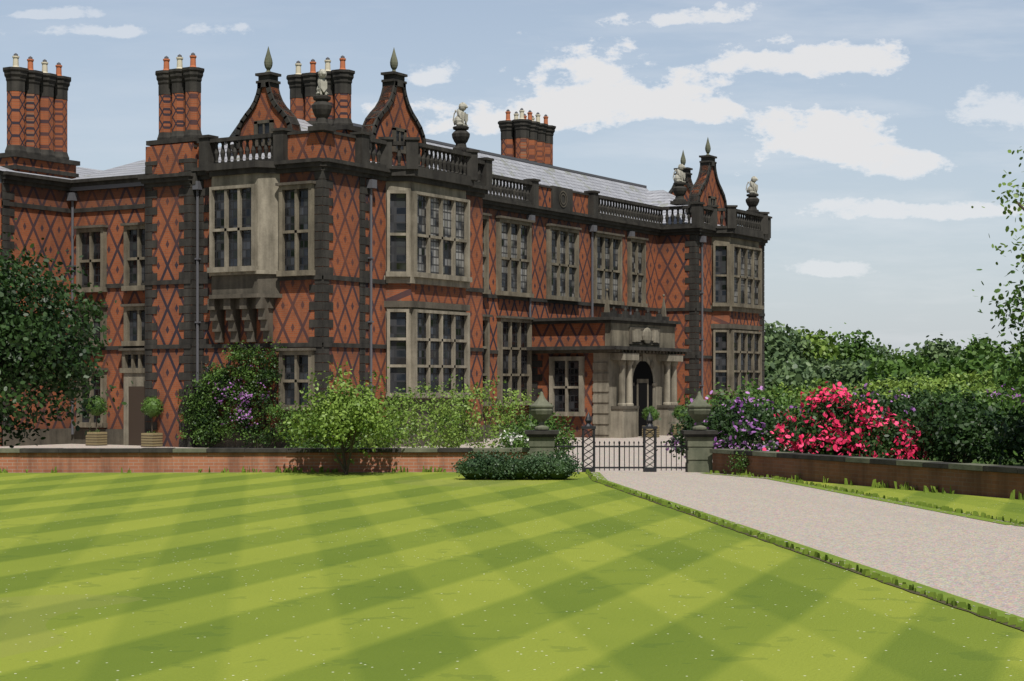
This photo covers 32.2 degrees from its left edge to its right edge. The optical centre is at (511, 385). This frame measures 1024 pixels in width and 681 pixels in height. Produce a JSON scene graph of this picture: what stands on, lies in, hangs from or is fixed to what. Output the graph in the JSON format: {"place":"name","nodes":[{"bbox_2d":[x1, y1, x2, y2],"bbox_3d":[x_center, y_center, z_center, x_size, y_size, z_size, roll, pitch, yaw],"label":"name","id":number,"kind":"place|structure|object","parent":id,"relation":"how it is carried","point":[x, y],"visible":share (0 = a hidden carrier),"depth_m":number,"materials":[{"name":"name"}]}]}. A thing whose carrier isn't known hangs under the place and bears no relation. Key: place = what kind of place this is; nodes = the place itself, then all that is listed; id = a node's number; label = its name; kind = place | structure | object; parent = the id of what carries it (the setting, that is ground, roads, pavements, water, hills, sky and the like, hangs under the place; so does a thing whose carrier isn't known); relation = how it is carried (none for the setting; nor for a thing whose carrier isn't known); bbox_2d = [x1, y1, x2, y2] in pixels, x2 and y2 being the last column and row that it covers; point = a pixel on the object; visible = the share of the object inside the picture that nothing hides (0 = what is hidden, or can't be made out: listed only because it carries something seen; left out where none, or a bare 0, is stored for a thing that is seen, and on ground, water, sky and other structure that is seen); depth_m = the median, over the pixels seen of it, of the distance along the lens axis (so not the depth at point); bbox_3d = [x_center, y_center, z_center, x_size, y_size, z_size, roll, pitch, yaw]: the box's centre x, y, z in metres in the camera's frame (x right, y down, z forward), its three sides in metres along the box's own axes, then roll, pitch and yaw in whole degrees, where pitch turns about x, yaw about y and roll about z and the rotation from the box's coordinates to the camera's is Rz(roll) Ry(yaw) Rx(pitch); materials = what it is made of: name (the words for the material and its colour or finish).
{"place":"outdoors","nodes":[
{"label":"outdoors","id":0,"kind":"place"},
{"bbox_2d":[0,435,1023,680],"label":"ground","id":1,"kind":"structure","parent":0,"point":[640,575],"depth_m":18.92,"materials":[{"name":"plant"}]},
{"bbox_2d":[0,218,132,447],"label":"tree","id":2,"kind":"object","parent":1,"relation":"on","point":[37,350],"visible":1,"depth_m":49.50,"materials":[{"name":"green plant"}]},
{"bbox_2d":[85,395,107,445],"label":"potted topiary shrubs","id":3,"kind":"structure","parent":1,"relation":"on","point":[97,438],"depth_m":71.88,"materials":[{"name":"green plant"}]},
{"bbox_2d":[140,396,162,446],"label":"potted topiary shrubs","id":4,"kind":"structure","parent":1,"relation":"on","point":[151,406],"depth_m":70.33,"materials":[{"name":"green plant"}]},
{"bbox_2d":[176,336,404,447],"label":"flowering shrub","id":5,"kind":"object","parent":1,"relation":"on","point":[200,420],"visible":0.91,"depth_m":68.57,"materials":[{"name":"green plant"}]},
{"bbox_2d":[268,361,411,474],"bbox_3d":[-3.760,0.752,40.703,3.133,2.623,3.252,0,0,-28],"label":"bush","id":6,"kind":"object","parent":1,"relation":"on","point":[350,417],"visible":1,"depth_m":40.38,"materials":[{"name":"green plant"}]},
{"bbox_2d":[0,46,771,447],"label":"house","id":7,"kind":"structure","parent":1,"relation":"on","point":[316,232],"depth_m":72.84,"materials":[{"name":"brick"}]},
{"bbox_2d":[294,373,581,460],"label":"shrubs","id":8,"kind":"object","parent":1,"relation":"on","point":[513,436],"visible":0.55,"depth_m":46.32,"materials":[{"name":"green plant"}]},
{"bbox_2d":[0,448,1023,498],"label":"garden walls","id":9,"kind":"structure","parent":1,"relation":"on","point":[990,480],"depth_m":41.66,"materials":[{"name":"brick"}]},
{"bbox_2d":[0,466,1023,499],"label":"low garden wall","id":10,"kind":"structure","parent":1,"relation":"on","point":[874,484],"depth_m":40.03,"materials":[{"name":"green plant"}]},
{"bbox_2d":[451,446,582,479],"bbox_3d":[0.114,1.683,38.595,2.867,0.773,1.144,0,0,2],"label":"lawn shrub","id":11,"kind":"object","parent":1,"relation":"on","point":[477,466],"visible":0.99,"depth_m":38.34,"materials":[{"name":"green plant"}]},
{"bbox_2d":[525,392,558,458],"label":"gate pier","id":12,"kind":"structure","parent":1,"relation":"on","point":[542,436],"depth_m":41.72,"materials":[{"name":"stone"}]},
{"bbox_2d":[554,412,686,471],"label":"iron gate","id":13,"kind":"structure","parent":1,"relation":"on","point":[588,425],"depth_m":41.98,"materials":[{"name":"black metal"}]},
{"bbox_2d":[641,406,659,437],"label":"potted topiary","id":14,"kind":"object","parent":1,"relation":"on","point":[652,410],"visible":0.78,"depth_m":83.02,"materials":[{"name":"green plant"}]},
{"bbox_2d":[673,405,686,434],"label":"potted topiary","id":15,"kind":"object","parent":1,"relation":"on","point":[675,410],"visible":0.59,"depth_m":85.89,"materials":[{"name":"green plant"}]},
{"bbox_2d":[681,392,717,472],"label":"gate pier","id":16,"kind":"structure","parent":1,"relation":"on","point":[699,438],"depth_m":41.70,"materials":[{"name":"stone"}]},
{"bbox_2d":[657,368,1023,472],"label":"flowering shrubs","id":17,"kind":"object","parent":1,"relation":"on","point":[952,418],"visible":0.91,"depth_m":40.82,"materials":[{"name":"green plant"}]},
{"bbox_2d":[971,146,1023,455],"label":"tree","id":18,"kind":"object","parent":1,"relation":"on","point":[1019,318],"visible":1,"depth_m":34.05,"materials":[{"name":"green plant"}]},
{"bbox_2d":[0,0,1023,357],"label":"sky","id":19,"kind":"structure","parent":0,"point":[870,132],"materials":[{"name":"blue"}]},
{"label":"terrain ground","id":20,"kind":"structure","parent":0,"visible":0},
{"bbox_2d":[764,321,1023,400],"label":"distant trees","id":21,"kind":"object","parent":20,"relation":"on","point":[796,358],"visible":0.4,"depth_m":242.04,"materials":[{"name":"green plant"}]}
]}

